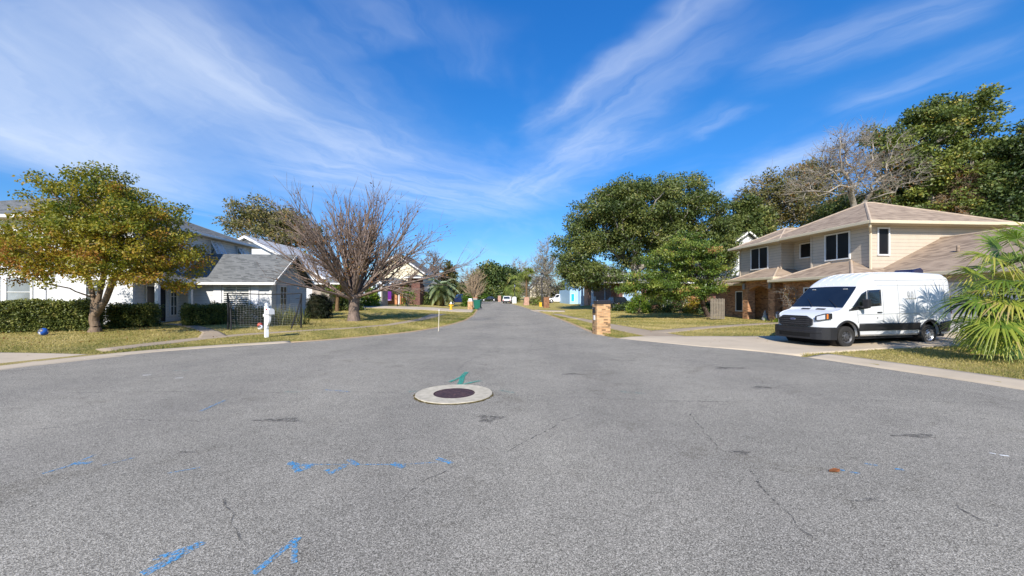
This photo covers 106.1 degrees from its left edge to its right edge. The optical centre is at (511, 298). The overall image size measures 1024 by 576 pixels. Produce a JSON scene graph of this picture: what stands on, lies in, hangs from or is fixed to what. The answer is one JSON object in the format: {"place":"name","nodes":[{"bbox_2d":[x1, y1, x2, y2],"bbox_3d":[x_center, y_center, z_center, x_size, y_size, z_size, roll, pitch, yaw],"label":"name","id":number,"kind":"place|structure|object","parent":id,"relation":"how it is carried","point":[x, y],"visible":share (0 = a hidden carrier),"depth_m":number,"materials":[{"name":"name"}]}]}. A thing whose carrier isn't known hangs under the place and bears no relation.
{"place":"outdoors","nodes":[
{"label":"outdoors","id":0,"kind":"place"},
{"bbox_2d":[0,352,126,368],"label":"driveway","id":1,"kind":"structure","parent":0,"point":[5,357],"depth_m":10.66,"materials":[{"name":"concrete"}]},
{"bbox_2d":[170,324,226,337],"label":"path","id":2,"kind":"structure","parent":0,"point":[208,332],"depth_m":17.53,"materials":[{"name":"concrete"}]},
{"bbox_2d":[96,314,444,351],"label":"sidewalk","id":3,"kind":"structure","parent":0,"point":[197,338],"depth_m":15.60,"materials":[{"name":"concrete"}]},
{"bbox_2d":[363,306,473,312],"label":"driveway","id":4,"kind":"structure","parent":0,"point":[430,308],"depth_m":44.88,"materials":[{"name":"concrete"}]},
{"bbox_2d":[445,294,462,303],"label":"parked pickup","id":5,"kind":"object","parent":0,"point":[458,298],"visible":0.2,"depth_m":68.04,"materials":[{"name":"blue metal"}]},
{"bbox_2d":[0,300,1023,575],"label":"road","id":6,"kind":"structure","parent":0,"point":[620,468],"depth_m":3.88,"materials":[{"name":"asphalt"}]},
{"bbox_2d":[141,542,204,574],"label":"road marking","id":7,"kind":"object","parent":6,"relation":"on","point":[165,555],"visible":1,"depth_m":2.47,"materials":[{"name":"blue paint"}]},
{"bbox_2d":[254,537,301,573],"bbox_3d":[-1.434,1.644,2.464,0.206,0.002,0.368,0,0,12],"label":"road marking","id":8,"kind":"object","parent":6,"relation":"on","point":[299,538],"visible":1,"depth_m":2.50,"materials":[{"name":"blue paint"}]},
{"bbox_2d":[314,458,449,473],"bbox_3d":[-1.283,1.642,3.862,1.379,0.004,0.345,0,0,-11],"label":"road marking","id":9,"kind":"object","parent":6,"relation":"on","point":[367,464],"visible":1,"depth_m":3.82,"materials":[{"name":"blue paint"}]},
{"bbox_2d":[413,384,493,404],"bbox_3d":[-1.002,1.642,6.665,1.374,0.036,1.357,0,0,0],"label":"manhole","id":10,"kind":"object","parent":6,"relation":"on","point":[455,394],"visible":1,"depth_m":6.56,"materials":[{"name":"concrete"}]},
{"bbox_2d":[449,372,473,384],"bbox_3d":[-0.955,1.634,7.910,0.624,0.002,1.461,0,0,0],"label":"road marking","id":11,"kind":"object","parent":6,"relation":"on","point":[460,379],"visible":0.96,"depth_m":7.72,"materials":[{"name":"teal paint"}]},
{"bbox_2d":[480,296,497,301],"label":"parked sedan","id":12,"kind":"object","parent":6,"relation":"on","point":[490,298],"visible":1,"depth_m":102.19,"materials":[{"name":"black metal"}]},
{"bbox_2d":[0,297,1023,381],"bbox_3d":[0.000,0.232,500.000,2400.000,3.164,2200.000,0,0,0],"label":"ground","id":13,"kind":"structure","parent":0,"point":[559,306],"depth_m":16.89,"materials":[{"name":"plant"}]},
{"bbox_2d":[38,328,48,335],"bbox_3d":[-18.787,1.314,15.438,0.300,0.300,0.300,0,0,-25],"label":"beach ball","id":14,"kind":"object","parent":13,"relation":"on","point":[43,331],"visible":0.98,"depth_m":15.37,"materials":[{"name":"blue plastic"}]},
{"bbox_2d":[0,297,109,332],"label":"hedge","id":15,"kind":"object","parent":13,"relation":"on","point":[29,315],"visible":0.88,"depth_m":16.57,"materials":[{"name":"green plant"}]},
{"bbox_2d":[0,160,218,332],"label":"maple tree","id":16,"kind":"object","parent":13,"relation":"on","point":[99,226],"visible":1,"depth_m":15.55,"materials":[{"name":"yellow plant"}]},
{"bbox_2d":[104,302,164,327],"bbox_3d":[-18.759,0.851,19.154,2.117,1.487,1.646,0,0,-26],"label":"hedge","id":17,"kind":"object","parent":13,"relation":"on","point":[132,315],"visible":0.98,"depth_m":18.75,"materials":[{"name":"green plant"}]},
{"bbox_2d":[0,341,290,369],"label":"kerb","id":18,"kind":"structure","parent":13,"relation":"on","point":[19,365],"depth_m":11.55,"materials":[{"name":"concrete"}]},
{"bbox_2d":[0,197,314,322],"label":"white house","id":19,"kind":"structure","parent":13,"relation":"on","point":[236,268],"depth_m":24.75,"materials":[{"name":"paint"}]},
{"bbox_2d":[4,276,32,300],"bbox_3d":[-26.474,-0.345,20.652,1.470,1.810,0.122,0,0,-5],"label":"window","id":20,"kind":"structure","parent":19,"relation":"in","point":[23,291],"depth_m":20.67,"materials":[{"name":"white glass"}]},
{"bbox_2d":[85,279,99,298],"bbox_3d":[-22.840,-0.225,21.003,0.800,1.750,0.080,0,0,-5],"label":"window","id":21,"kind":"structure","parent":19,"relation":"in","point":[86,287],"depth_m":20.98,"materials":[{"name":"white glass"}]},
{"bbox_2d":[145,285,166,321],"bbox_3d":[-21.021,0.315,22.746,0.080,2.250,1.500,0,0,-5],"label":"front door","id":22,"kind":"structure","parent":19,"relation":"in","point":[149,289],"depth_m":23.13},
{"bbox_2d":[169,288,177,315],"bbox_3d":[-21.139,0.150,24.040,0.080,1.800,0.600,0,0,-5],"label":"window","id":23,"kind":"structure","parent":19,"relation":"in","point":[173,297],"depth_m":24.02,"materials":[{"name":"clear glass"}]},
{"bbox_2d":[209,241,218,253],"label":"window","id":24,"kind":"structure","parent":19,"relation":"in","point":[212,250],"depth_m":27.59,"materials":[{"name":"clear glass"}]},
{"bbox_2d":[222,285,250,308],"bbox_3d":[-17.765,-0.090,24.808,1.820,1.560,0.122,0,0,-5],"label":"window","id":25,"kind":"structure","parent":19,"relation":"in","point":[234,298],"depth_m":24.81,"materials":[{"name":"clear glass"}]},
{"bbox_2d":[280,286,286,310],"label":"window","id":26,"kind":"structure","parent":19,"relation":"in","point":[283,289],"depth_m":26.56,"materials":[{"name":"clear glass"}]},
{"bbox_2d":[178,302,232,325],"bbox_3d":[-16.627,0.861,20.974,1.543,1.406,2.424,0,0,45],"label":"hedge","id":27,"kind":"object","parent":13,"relation":"on","point":[196,314],"visible":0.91,"depth_m":20.56,"materials":[{"name":"green plant"}]},
{"bbox_2d":[229,302,263,324],"bbox_3d":[-14.986,0.888,21.834,2.823,1.475,1.667,0,0,0],"label":"juniper shrub","id":28,"kind":"object","parent":13,"relation":"on","point":[239,308],"visible":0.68,"depth_m":21.52,"materials":[{"name":"green plant"}]},
{"bbox_2d":[227,292,301,329],"bbox_3d":[-12.294,0.587,19.255,3.179,1.816,0.855,0,0,-26],"label":"ball net","id":29,"kind":"object","parent":13,"relation":"on","point":[229,314],"visible":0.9,"depth_m":19.17,"materials":[{"name":"metal"}]},
{"bbox_2d":[263,303,274,337],"bbox_3d":[-10.022,0.894,15.799,0.767,1.490,0.220,0,0,38],"label":"white mailbox","id":30,"kind":"object","parent":13,"relation":"on","point":[268,311],"visible":0.95,"depth_m":15.79,"materials":[{"name":"plastic"}]},
{"bbox_2d":[208,190,334,250],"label":"brown oak","id":31,"kind":"object","parent":13,"relation":"on","point":[261,219],"visible":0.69,"depth_m":53.07,"materials":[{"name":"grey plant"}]},
{"bbox_2d":[260,304,322,325],"bbox_3d":[-12.740,0.874,22.133,3.455,1.156,3.107,0,0,-14],"label":"grass clump","id":32,"kind":"object","parent":13,"relation":"on","point":[285,321],"visible":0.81,"depth_m":21.67,"materials":[{"name":"plant"}]},
{"bbox_2d":[238,235,364,307],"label":"gable house","id":33,"kind":"structure","parent":13,"relation":"on","point":[263,250],"depth_m":40.06,"materials":[{"name":"white"}]},
{"bbox_2d":[303,292,334,318],"bbox_3d":[-13.774,0.452,27.506,1.904,1.982,1.844,0,0,0],"label":"boxwood shrub","id":34,"kind":"object","parent":13,"relation":"on","point":[320,305],"visible":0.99,"depth_m":27.00,"materials":[{"name":"green plant"}]},
{"bbox_2d":[325,284,347,310],"bbox_3d":[-16.438,-0.229,36.051,2.767,2.886,2.944,0,0,0],"label":"young palm","id":35,"kind":"object","parent":13,"relation":"on","point":[336,303],"visible":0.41,"depth_m":35.86,"materials":[{"name":"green plant"}]},
{"bbox_2d":[330,297,366,310],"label":"dark shrub","id":36,"kind":"object","parent":13,"relation":"on","point":[343,304],"visible":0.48,"depth_m":36.90,"materials":[{"name":"green plant"}]},
{"bbox_2d":[229,172,488,320],"bbox_3d":[-10.647,-3.563,26.177,13.984,10.067,13.795,0,0,-38],"label":"bare tree","id":37,"kind":"object","parent":13,"relation":"on","point":[357,257],"visible":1,"depth_m":24.95,"materials":[{"name":"brown plant"}]},
{"bbox_2d":[361,286,381,305],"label":"lime shrub","id":38,"kind":"object","parent":13,"relation":"on","point":[372,299],"visible":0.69,"depth_m":45.41,"materials":[{"name":"green plant"}]},
{"bbox_2d":[362,280,390,305],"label":"garage house","id":39,"kind":"structure","parent":13,"relation":"on","point":[384,296],"depth_m":46.50,"materials":[{"name":"grey brick"}]},
{"bbox_2d":[372,284,380,305],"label":"garage door","id":40,"kind":"structure","parent":39,"relation":"in","point":[376,285],"depth_m":46.15,"materials":[{"name":"white glass"}]},
{"bbox_2d":[291,309,477,342],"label":"kerb","id":41,"kind":"structure","parent":13,"relation":"on","point":[390,333],"depth_m":17.78,"materials":[{"name":"concrete"}]},
{"bbox_2d":[379,254,436,292],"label":"cream house","id":42,"kind":"structure","parent":13,"relation":"on","point":[417,264],"depth_m":64.66,"materials":[{"name":"paint"}]},
{"bbox_2d":[399,285,416,305],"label":"sapling","id":43,"kind":"object","parent":13,"relation":"on","point":[409,298],"visible":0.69,"depth_m":49.94,"materials":[{"name":"green plant"}]},
{"bbox_2d":[387,274,429,304],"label":"orange brick house","id":44,"kind":"structure","parent":13,"relation":"on","point":[419,299],"depth_m":55.02,"materials":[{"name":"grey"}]},
{"bbox_2d":[423,291,430,304],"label":"round bush","id":45,"kind":"object","parent":13,"relation":"on","point":[426,296],"visible":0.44,"depth_m":56.76,"materials":[{"name":"green plant"}]},
{"bbox_2d":[420,248,451,281],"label":"bare maple","id":46,"kind":"object","parent":13,"relation":"on","point":[432,262],"visible":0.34,"depth_m":83.66,"materials":[{"name":"grey plant"}]},
{"bbox_2d":[427,278,459,305],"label":"pindo palm","id":47,"kind":"object","parent":13,"relation":"on","point":[438,294],"visible":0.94,"depth_m":56.97,"materials":[{"name":"green plant"}]},
{"bbox_2d":[438,259,464,296],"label":"cypress tree","id":48,"kind":"object","parent":13,"relation":"on","point":[454,274],"visible":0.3,"depth_m":89.25,"materials":[{"name":"green plant"}]},
{"bbox_2d":[0,312,906,355],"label":"fallen leaves","id":49,"kind":"object","parent":13,"relation":"on","point":[226,329],"visible":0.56,"depth_m":16.02,"materials":[{"name":"plant"}]},
{"bbox_2d":[459,293,472,306],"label":"round bush","id":50,"kind":"object","parent":13,"relation":"on","point":[465,301],"visible":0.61,"depth_m":59.63,"materials":[{"name":"green plant"}]},
{"bbox_2d":[458,267,477,285],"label":"bare maple","id":51,"kind":"object","parent":13,"relation":"on","point":[463,277],"visible":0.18,"depth_m":129.24,"materials":[{"name":"grey plant"}]},
{"bbox_2d":[456,280,479,299],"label":"street oak","id":52,"kind":"object","parent":13,"relation":"on","point":[462,286],"visible":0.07,"depth_m":137.59,"materials":[{"name":"green plant"}]},
{"bbox_2d":[468,299,472,308],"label":"brick mailbox","id":53,"kind":"object","parent":13,"relation":"on","point":[470,303],"visible":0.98,"depth_m":49.21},
{"bbox_2d":[461,265,488,296],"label":"crape myrtle","id":54,"kind":"object","parent":13,"relation":"on","point":[474,288],"visible":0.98,"depth_m":81.64,"materials":[{"name":"beige plant"}]},
{"bbox_2d":[473,300,478,308],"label":"wheelie bin","id":55,"kind":"object","parent":13,"relation":"on","point":[476,304],"visible":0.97,"depth_m":49.47,"materials":[{"name":"green plastic"}]},
{"bbox_2d":[465,259,516,299],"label":"street oak","id":56,"kind":"object","parent":13,"relation":"on","point":[496,278],"visible":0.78,"depth_m":114.89,"materials":[{"name":"green plant"}]},
{"bbox_2d":[503,296,511,302],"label":"parked sedan","id":57,"kind":"object","parent":13,"relation":"on","point":[506,299],"visible":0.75,"depth_m":81.96,"materials":[{"name":"metal"}]},
{"bbox_2d":[502,275,525,301],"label":"cabbage palm","id":58,"kind":"object","parent":13,"relation":"on","point":[509,292],"visible":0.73,"depth_m":91.02,"materials":[{"name":"green plant"}]},
{"bbox_2d":[502,264,525,297],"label":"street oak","id":59,"kind":"object","parent":13,"relation":"on","point":[513,271],"visible":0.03,"depth_m":126.30,"materials":[{"name":"green plant"}]},
{"bbox_2d":[506,257,534,275],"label":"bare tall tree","id":60,"kind":"object","parent":13,"relation":"on","point":[520,265],"visible":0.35,"depth_m":134.04,"materials":[{"name":"grey plant"}]},
{"bbox_2d":[523,297,528,304],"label":"brick mailbox","id":61,"kind":"object","parent":13,"relation":"on","point":[526,300],"visible":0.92,"depth_m":68.61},
{"bbox_2d":[517,266,535,296],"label":"cabbage palm","id":62,"kind":"object","parent":13,"relation":"on","point":[526,278],"visible":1,"depth_m":77.78,"materials":[{"name":"green plant"}]},
{"bbox_2d":[523,295,549,304],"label":"street shrub","id":63,"kind":"object","parent":13,"relation":"on","point":[536,298],"visible":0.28,"depth_m":69.54,"materials":[{"name":"green plant"}]},
{"bbox_2d":[525,277,553,298],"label":"house","id":64,"kind":"structure","parent":13,"relation":"on","point":[533,288],"depth_m":104.00,"materials":[{"name":"beige"}]},
{"bbox_2d":[516,233,564,299],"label":"bare tall tree","id":65,"kind":"object","parent":13,"relation":"on","point":[548,277],"visible":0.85,"depth_m":87.52,"materials":[{"name":"grey plant"}]},
{"bbox_2d":[540,273,543,305],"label":"street lamp","id":66,"kind":"object","parent":13,"relation":"on","point":[541,274],"visible":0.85,"depth_m":61.97,"materials":[{"name":"grey metal"}]},
{"bbox_2d":[543,297,549,307],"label":"brick mailbox","id":67,"kind":"object","parent":13,"relation":"on","point":[545,302],"visible":0.96,"depth_m":54.65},
{"bbox_2d":[544,281,564,296],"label":"evergreen tree","id":68,"kind":"object","parent":13,"relation":"on","point":[556,290],"visible":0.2,"depth_m":97.19,"materials":[{"name":"green plant"}]},
{"bbox_2d":[549,294,559,302],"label":"parked suv","id":69,"kind":"object","parent":13,"relation":"on","point":[556,298],"visible":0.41,"depth_m":79.05,"materials":[{"name":"white metal"}]},
{"bbox_2d":[524,307,603,335],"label":"kerb","id":70,"kind":"structure","parent":13,"relation":"on","point":[568,322],"depth_m":25.30,"materials":[{"name":"concrete"}]},
{"bbox_2d":[559,266,629,303],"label":"blue house","id":71,"kind":"structure","parent":13,"relation":"on","point":[570,296],"depth_m":70.81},
{"bbox_2d":[580,281,610,305],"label":"house","id":72,"kind":"structure","parent":13,"relation":"on","point":[588,297],"depth_m":60.95,"materials":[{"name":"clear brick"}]},
{"bbox_2d":[592,300,610,335],"bbox_3d":[4.168,0.876,18.090,0.772,1.660,0.600,0,0,-8],"label":"brick mailbox","id":73,"kind":"object","parent":13,"relation":"on","point":[600,316],"visible":0.98,"depth_m":17.81,"materials":[{"name":"brown brick"}]},
{"bbox_2d":[608,297,627,307],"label":"parked sedan","id":74,"kind":"object","parent":13,"relation":"on","point":[619,300],"visible":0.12,"depth_m":42.89,"materials":[{"name":"metal"}]},
{"bbox_2d":[611,300,640,311],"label":"garden bush","id":75,"kind":"object","parent":13,"relation":"on","point":[619,307],"visible":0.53,"depth_m":40.54,"materials":[{"name":"green plant"}]},
{"bbox_2d":[625,294,652,313],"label":"garden bush","id":76,"kind":"object","parent":13,"relation":"on","point":[644,305],"visible":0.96,"depth_m":35.75,"materials":[{"name":"green plant"}]},
{"bbox_2d":[548,170,745,291],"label":"live oak","id":77,"kind":"object","parent":13,"relation":"on","point":[628,214],"visible":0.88,"depth_m":44.02,"materials":[{"name":"green plant"}]},
{"bbox_2d":[645,297,674,312],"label":"garden bush","id":78,"kind":"object","parent":13,"relation":"on","point":[655,307],"visible":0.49,"depth_m":36.49,"materials":[{"name":"green plant"}]},
{"bbox_2d":[654,290,684,312],"bbox_3d":[15.547,0.227,37.973,3.300,2.545,2.658,0,0,0],"label":"garden bush","id":79,"kind":"object","parent":13,"relation":"on","point":[678,304],"visible":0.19,"depth_m":37.32,"materials":[{"name":"green plant"}]},
{"bbox_2d":[611,230,732,317],"bbox_3d":[11.635,-1.770,28.005,9.319,6.506,5.819,0,0,0],"label":"magnolia tree","id":80,"kind":"object","parent":13,"relation":"on","point":[681,260],"visible":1,"depth_m":27.34,"materials":[{"name":"green plant"}]},
{"bbox_2d":[659,290,697,312],"bbox_3d":[16.102,0.242,36.513,3.661,2.479,3.482,0,0,-36],"label":"garden bush","id":81,"kind":"object","parent":13,"relation":"on","point":[671,305],"visible":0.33,"depth_m":35.96,"materials":[{"name":"green plant"}]},
{"bbox_2d":[610,231,758,308],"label":"dark brick house","id":82,"kind":"structure","parent":13,"relation":"on","point":[747,238],"depth_m":47.48,"materials":[{"name":"brown"}]},
{"bbox_2d":[623,287,640,302],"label":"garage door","id":83,"kind":"structure","parent":82,"relation":"in","point":[624,295],"depth_m":44.94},
{"bbox_2d":[681,296,699,313],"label":"garden bush","id":84,"kind":"object","parent":13,"relation":"on","point":[689,307],"visible":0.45,"depth_m":34.82,"materials":[{"name":"green plant"}]},
{"bbox_2d":[696,299,713,313],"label":"garden bush","id":85,"kind":"object","parent":13,"relation":"on","point":[700,310],"visible":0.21,"depth_m":33.10,"materials":[{"name":"green plant"}]},
{"bbox_2d":[710,298,724,318],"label":"wooden gate","id":86,"kind":"structure","parent":13,"relation":"on","point":[717,303],"depth_m":25.80,"materials":[{"name":"brown wood"}]},
{"bbox_2d":[722,191,779,237],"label":"young oak","id":87,"kind":"object","parent":13,"relation":"on","point":[758,221],"visible":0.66,"depth_m":48.86,"materials":[{"name":"green plant"}]},
{"bbox_2d":[762,311,767,319],"bbox_3d":[16.452,1.078,25.045,0.380,0.665,0.370,0,0,-40],"label":"garden statue","id":88,"kind":"object","parent":13,"relation":"on","point":[765,316],"visible":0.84,"depth_m":24.95,"materials":[{"name":"stone"}]},
{"bbox_2d":[774,283,801,309],"bbox_3d":[16.130,0.196,22.177,1.852,2.412,1.524,0,0,-31],"label":"porch shrub","id":89,"kind":"object","parent":13,"relation":"on","point":[789,299],"visible":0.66,"depth_m":22.23,"materials":[{"name":"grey plant"}]},
{"bbox_2d":[730,156,866,235],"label":"olive tree","id":90,"kind":"object","parent":13,"relation":"on","point":[769,192],"visible":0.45,"depth_m":54.96,"materials":[{"name":"green plant"}]},
{"bbox_2d":[776,111,941,210],"bbox_3d":[32.495,-8.161,37.275,14.774,19.026,8.508,0,0,0],"label":"bare grey tree","id":91,"kind":"object","parent":13,"relation":"on","point":[852,186],"visible":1,"depth_m":36.51,"materials":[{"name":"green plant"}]},
{"bbox_2d":[716,202,1023,331],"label":"tan house","id":92,"kind":"structure","parent":13,"relation":"on","point":[868,237],"depth_m":20.60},
{"bbox_2d":[735,291,742,311],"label":"window","id":93,"kind":"structure","parent":92,"relation":"in","point":[738,294],"depth_m":28.78,"materials":[{"name":"glass"}]},
{"bbox_2d":[750,246,768,270],"bbox_3d":[17.426,-2.850,27.126,0.080,1.560,1.720,0,0,-4],"label":"window","id":94,"kind":"structure","parent":92,"relation":"in","point":[759,257],"depth_m":27.10,"materials":[{"name":"glass"}]},
{"bbox_2d":[799,242,809,258],"bbox_3d":[18.553,-3.060,24.172,0.080,0.980,1.150,0,0,-4],"label":"window","id":95,"kind":"structure","parent":92,"relation":"in","point":[804,248],"depth_m":24.40,"materials":[{"name":"glass"}]},
{"bbox_2d":[824,231,850,261],"bbox_3d":[17.884,-2.880,21.174,0.080,1.500,1.520,0,0,-4],"label":"window","id":96,"kind":"structure","parent":92,"relation":"in","point":[837,246],"depth_m":21.15,"materials":[{"name":"glass"}]},
{"bbox_2d":[877,227,889,255],"bbox_3d":[18.741,-2.900,19.435,0.680,1.420,0.080,0,0,-4],"label":"window","id":97,"kind":"structure","parent":92,"relation":"in","point":[883,233],"depth_m":19.43,"materials":[{"name":"glass"}]},
{"bbox_2d":[948,282,1020,331],"bbox_3d":[18.688,0.425,16.039,0.082,2.250,5.100,0,0,-4],"label":"garage door","id":98,"kind":"structure","parent":92,"relation":"in","point":[949,284],"depth_m":16.10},
{"bbox_2d":[800,175,946,224],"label":"bushy tree","id":99,"kind":"object","parent":13,"relation":"on","point":[830,208],"visible":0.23,"depth_m":41.70,"materials":[{"name":"green plant"}]},
{"bbox_2d":[808,354,1023,389],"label":"kerb","id":100,"kind":"structure","parent":13,"relation":"on","point":[1013,383],"depth_m":8.57,"materials":[{"name":"concrete"}]},
{"bbox_2d":[857,82,1022,212],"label":"evergreen tree","id":101,"kind":"object","parent":13,"relation":"on","point":[955,121],"visible":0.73,"depth_m":38.10,"materials":[{"name":"green plant"}]},
{"bbox_2d":[923,153,992,214],"bbox_3d":[42.529,-6.589,37.460,6.154,15.766,4.888,0,0,0],"label":"vine tangle","id":102,"kind":"object","parent":13,"relation":"on","point":[960,211],"visible":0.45,"depth_m":37.02,"materials":[{"name":"green plant"}]},
{"bbox_2d":[929,220,1023,364],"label":"fan palm","id":103,"kind":"object","parent":13,"relation":"on","point":[997,329],"visible":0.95,"depth_m":9.97,"materials":[{"name":"green plant"}]},
{"bbox_2d":[954,119,1023,221],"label":"evergreen tree","id":104,"kind":"object","parent":13,"relation":"on","point":[1003,185],"visible":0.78,"depth_m":35.29,"materials":[{"name":"green plant"}]},
{"bbox_2d":[0,0,1023,296],"label":"sky","id":105,"kind":"structure","parent":0,"point":[498,116],"materials":[{"name":"blue"}]},
{"bbox_2d":[529,309,564,311],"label":"driveway","id":106,"kind":"structure","parent":0,"point":[550,310],"depth_m":45.27,"materials":[{"name":"concrete"}]},
{"bbox_2d":[553,314,581,318],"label":"path","id":107,"kind":"structure","parent":0,"point":[567,316],"depth_m":33.12,"materials":[{"name":"concrete"}]},
{"bbox_2d":[577,318,681,335],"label":"sidewalk","id":108,"kind":"structure","parent":0,"point":[638,331],"depth_m":19.10,"materials":[{"name":"concrete"}]},
{"bbox_2d":[652,322,777,332],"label":"path","id":109,"kind":"structure","parent":0,"point":[685,329],"depth_m":20.02,"materials":[{"name":"concrete"}]},
{"bbox_2d":[620,332,979,355],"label":"driveway","id":110,"kind":"structure","parent":0,"point":[778,344],"depth_m":13.42,"materials":[{"name":"concrete"}]},
{"bbox_2d":[775,268,951,346],"bbox_3d":[12.626,0.249,14.021,5.937,2.804,2.541,0,0,-13],"label":"van","id":111,"kind":"object","parent":110,"relation":"on","point":[844,310],"visible":0.98,"depth_m":13.22,"materials":[{"name":"white paint"}]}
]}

